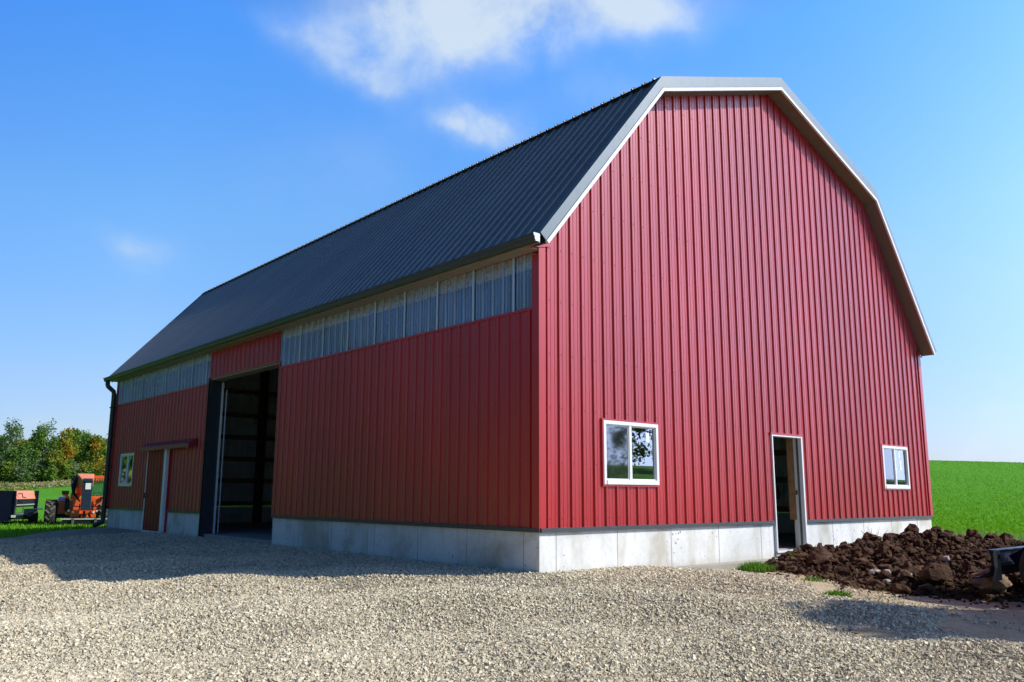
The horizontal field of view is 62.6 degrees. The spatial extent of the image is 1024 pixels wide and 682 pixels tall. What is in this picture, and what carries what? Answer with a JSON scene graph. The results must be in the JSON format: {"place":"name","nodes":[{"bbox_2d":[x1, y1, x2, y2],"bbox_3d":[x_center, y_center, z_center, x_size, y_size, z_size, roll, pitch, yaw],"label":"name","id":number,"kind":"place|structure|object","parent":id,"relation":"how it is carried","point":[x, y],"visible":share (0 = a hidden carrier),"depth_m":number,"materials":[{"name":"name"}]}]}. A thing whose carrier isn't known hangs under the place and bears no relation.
{"place":"outdoors","nodes":[
{"label":"outdoors","id":0,"kind":"place"},
{"bbox_2d":[0,532,1023,681],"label":"loose gravel","id":1,"kind":"structure","parent":0,"point":[318,656],"depth_m":7.91,"materials":[{"name":"grey gravel"}]},
{"bbox_2d":[819,589,852,597],"bbox_3d":[3.824,2.973,9.933,0.366,0.133,0.362,9,-13,-40],"label":"weed clump","id":2,"kind":"object","parent":1,"relation":"on","point":[841,593],"visible":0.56,"depth_m":9.89,"materials":[{"name":"green plant"}]},
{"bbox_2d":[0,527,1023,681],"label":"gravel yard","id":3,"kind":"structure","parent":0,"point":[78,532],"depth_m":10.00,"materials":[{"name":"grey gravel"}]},
{"bbox_2d":[0,461,1023,537],"bbox_3d":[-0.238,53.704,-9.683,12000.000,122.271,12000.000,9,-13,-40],"label":"field","id":4,"kind":"structure","parent":0,"point":[50,493],"depth_m":78.19,"materials":[{"name":"green plant"}]},
{"bbox_2d":[0,460,19,480],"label":"shrub","id":5,"kind":"object","parent":4,"relation":"on","point":[8,475],"visible":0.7,"depth_m":132.87,"materials":[{"name":"green plant"}]},
{"bbox_2d":[0,417,24,479],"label":"poplar tree","id":6,"kind":"object","parent":4,"relation":"on","point":[14,432],"visible":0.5,"depth_m":141.64,"materials":[{"name":"green plant"}]},
{"bbox_2d":[0,448,32,482],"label":"broadleaf tree","id":7,"kind":"object","parent":4,"relation":"on","point":[13,455],"visible":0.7,"depth_m":134.44,"materials":[{"name":"green plant"}]},
{"bbox_2d":[11,435,28,449],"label":"broadleaf tree","id":8,"kind":"object","parent":4,"relation":"on","point":[17,443],"visible":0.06,"depth_m":152.04,"materials":[{"name":"green plant"}]},
{"bbox_2d":[0,491,42,523],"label":"box trailer","id":9,"kind":"object","parent":4,"relation":"on","point":[10,501],"visible":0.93,"depth_m":36.17,"materials":[{"name":"red paint"}]},
{"bbox_2d":[10,455,39,482],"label":"shrub","id":10,"kind":"object","parent":4,"relation":"on","point":[24,473],"visible":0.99,"depth_m":133.03,"materials":[{"name":"green plant"}]},
{"bbox_2d":[12,439,41,480],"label":"broadleaf tree","id":11,"kind":"object","parent":4,"relation":"on","point":[25,446],"visible":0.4,"depth_m":137.33,"materials":[{"name":"green plant"}]},
{"bbox_2d":[28,426,43,455],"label":"poplar tree","id":12,"kind":"object","parent":4,"relation":"on","point":[32,440],"visible":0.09,"depth_m":150.46,"materials":[{"name":"green plant"}]},
{"bbox_2d":[29,465,43,481],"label":"shrub","id":13,"kind":"object","parent":4,"relation":"on","point":[33,475],"visible":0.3,"depth_m":135.62,"materials":[{"name":"green plant"}]},
{"bbox_2d":[32,457,58,480],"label":"broadleaf tree","id":14,"kind":"object","parent":4,"relation":"on","point":[42,462],"visible":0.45,"depth_m":135.24,"materials":[{"name":"green plant"}]},
{"bbox_2d":[30,418,61,469],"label":"poplar tree","id":15,"kind":"object","parent":4,"relation":"on","point":[43,442],"visible":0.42,"depth_m":146.03,"materials":[{"name":"green plant"}]},
{"bbox_2d":[0,478,103,490],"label":"weed bank","id":16,"kind":"structure","parent":4,"relation":"on","point":[19,485],"depth_m":119.97,"materials":[{"name":"plant"}]},
{"bbox_2d":[0,516,106,537],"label":"grass","id":17,"kind":"structure","parent":4,"relation":"on","point":[18,529],"depth_m":28.61,"materials":[{"name":"green plant"}]},
{"bbox_2d":[35,449,71,481],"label":"broadleaf tree","id":18,"kind":"object","parent":4,"relation":"on","point":[55,458],"visible":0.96,"depth_m":135.16,"materials":[{"name":"green plant"}]},
{"bbox_2d":[53,464,78,479],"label":"shrub","id":19,"kind":"object","parent":4,"relation":"on","point":[66,474],"visible":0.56,"depth_m":136.52,"materials":[{"name":"green plant"}]},
{"bbox_2d":[57,426,79,477],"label":"broadleaf tree","id":20,"kind":"object","parent":4,"relation":"on","point":[67,435],"visible":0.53,"depth_m":139.95,"materials":[{"name":"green plant"}]},
{"bbox_2d":[43,474,107,525],"bbox_3d":[-19.063,7.036,37.008,2.460,2.371,5.801,5,-11,-26],"label":"tractor","id":21,"kind":"object","parent":4,"relation":"on","point":[86,507],"visible":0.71,"depth_m":35.85,"materials":[{"name":"metal"}]},
{"bbox_2d":[66,458,85,477],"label":"shrub","id":22,"kind":"object","parent":4,"relation":"on","point":[76,466],"visible":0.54,"depth_m":138.37,"materials":[{"name":"green plant"}]},
{"bbox_2d":[63,427,89,462],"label":"broadleaf tree","id":23,"kind":"object","parent":4,"relation":"on","point":[77,433],"visible":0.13,"depth_m":148.02,"materials":[{"name":"green plant"}]},
{"bbox_2d":[67,464,92,479],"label":"shrub","id":24,"kind":"object","parent":4,"relation":"on","point":[81,473],"visible":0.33,"depth_m":138.16,"materials":[{"name":"green plant"}]},
{"bbox_2d":[74,430,92,459],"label":"broadleaf tree","id":25,"kind":"object","parent":4,"relation":"on","point":[83,432],"visible":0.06,"depth_m":157.94,"materials":[{"name":"green plant"}]},
{"bbox_2d":[72,433,96,464],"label":"broadleaf tree","id":26,"kind":"object","parent":4,"relation":"on","point":[86,440],"visible":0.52,"depth_m":144.36,"materials":[{"name":"green plant"}]},
{"bbox_2d":[76,459,104,475],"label":"shrub","id":27,"kind":"object","parent":4,"relation":"on","point":[88,467],"visible":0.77,"depth_m":138.66,"materials":[{"name":"green plant"}]},
{"bbox_2d":[76,435,106,475],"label":"broadleaf tree","id":28,"kind":"object","parent":4,"relation":"on","point":[96,449],"visible":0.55,"depth_m":143.83,"materials":[{"name":"green plant"}]},
{"bbox_2d":[92,457,104,475],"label":"shrub","id":29,"kind":"object","parent":4,"relation":"on","point":[103,464],"visible":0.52,"depth_m":140.03,"materials":[{"name":"green plant"}]},
{"bbox_2d":[92,76,936,572],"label":"barn","id":30,"kind":"structure","parent":4,"relation":"on","point":[672,320],"depth_m":14.73,"materials":[{"name":"red paint"}]},
{"bbox_2d":[118,452,134,486],"bbox_3d":[-10.875,3.640,23.813,0.095,0.966,1.236,9,-13,-40],"label":"window","id":31,"kind":"structure","parent":30,"relation":"in","point":[126,466],"depth_m":23.81,"materials":[{"name":"white plastic"}]},
{"bbox_2d":[141,449,169,532],"bbox_3d":[-9.187,3.841,21.685,0.105,2.145,1.455,9,-13,-40],"label":"sliding door","id":32,"kind":"structure","parent":30,"relation":"in","point":[155,492],"depth_m":21.64,"materials":[{"name":"brown metal"}]},
{"bbox_2d":[601,418,660,486],"bbox_3d":[1.747,1.658,12.422,1.276,0.966,0.095,9,-13,-40],"label":"window","id":33,"kind":"structure","parent":30,"relation":"in","point":[630,450],"depth_m":12.39,"materials":[{"name":"white plastic"}]},
{"bbox_2d":[881,444,910,489],"bbox_3d":[8.169,2.699,17.973,1.231,0.947,0.095,9,-13,-40],"label":"window","id":34,"kind":"structure","parent":30,"relation":"in","point":[895,459],"depth_m":17.95,"materials":[{"name":"white plastic"}]},
{"bbox_2d":[929,460,1023,539],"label":"crop grass","id":35,"kind":"structure","parent":4,"relation":"on","point":[1003,526],"depth_m":52.66,"materials":[{"name":"green plant"}]},
{"bbox_2d":[941,528,1023,540],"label":"field weeds","id":36,"kind":"object","parent":4,"relation":"on","point":[984,534],"visible":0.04,"depth_m":24.24,"materials":[{"name":"green plant"}]},
{"bbox_2d":[0,0,1023,462],"label":"sky","id":37,"kind":"structure","parent":0,"point":[155,155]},
{"bbox_2d":[755,572,1023,642],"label":"dirt ground","id":38,"kind":"structure","parent":0,"point":[957,625],"depth_m":8.86,"materials":[{"name":"beige soil"}]},
{"bbox_2d":[738,561,778,572],"bbox_3d":[3.925,3.617,13.584,0.771,0.167,0.745,9,-13,-40],"label":"weed clump","id":39,"kind":"object","parent":38,"relation":"on","point":[754,567],"visible":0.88,"depth_m":13.42,"materials":[{"name":"green plant"}]},
{"bbox_2d":[801,576,825,581],"bbox_3d":[4.242,3.349,11.884,0.403,0.073,0.367,9,-13,-40],"label":"weed clump","id":40,"kind":"object","parent":38,"relation":"on","point":[810,578],"visible":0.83,"depth_m":11.83,"materials":[{"name":"green plant"}]},
{"bbox_2d":[762,523,1023,608],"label":"soil pile","id":41,"kind":"object","parent":38,"relation":"on","point":[909,549],"visible":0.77,"depth_m":13.14,"materials":[{"name":"brown soil"}]},
{"bbox_2d":[809,547,832,560],"bbox_3d":[4.974,3.476,13.642,0.320,0.277,0.486,-8,-13,38],"label":"stone","id":42,"kind":"object","parent":41,"relation":"on","point":[819,553],"visible":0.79,"depth_m":13.55,"materials":[{"name":"brown stone"}]},
{"bbox_2d":[868,569,879,574],"bbox_3d":[5.178,3.304,12.020,0.187,0.112,0.164,2,-10,-10],"label":"stone","id":43,"kind":"object","parent":41,"relation":"on","point":[871,572],"visible":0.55,"depth_m":11.98,"materials":[{"name":"grey stone"}]},
{"bbox_2d":[918,563,951,583],"bbox_3d":[5.569,3.058,11.077,0.626,0.273,0.389,9,-13,-40],"label":"soil lump","id":44,"kind":"object","parent":41,"relation":"on","point":[931,573],"visible":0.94,"depth_m":10.90,"materials":[{"name":"brown soil"}]},
{"bbox_2d":[942,556,949,561],"bbox_3d":[6.726,3.373,13.066,0.116,0.090,0.120,-5,-11,27],"label":"stone","id":45,"kind":"object","parent":41,"relation":"on","point":[945,558],"visible":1,"depth_m":13.03,"materials":[{"name":"grey stone"}]},
{"bbox_2d":[970,568,1012,593],"bbox_3d":[6.077,3.058,10.685,0.510,0.340,0.466,9,-13,-40],"label":"boulder","id":46,"kind":"object","parent":41,"relation":"on","point":[986,585],"visible":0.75,"depth_m":10.54,"materials":[{"name":"stone"}]},
{"bbox_2d":[972,546,1023,584],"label":"skid loader","id":47,"kind":"object","parent":38,"relation":"on","point":[1007,560],"visible":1,"depth_m":10.36,"materials":[{"name":"blue paint"}]}
]}

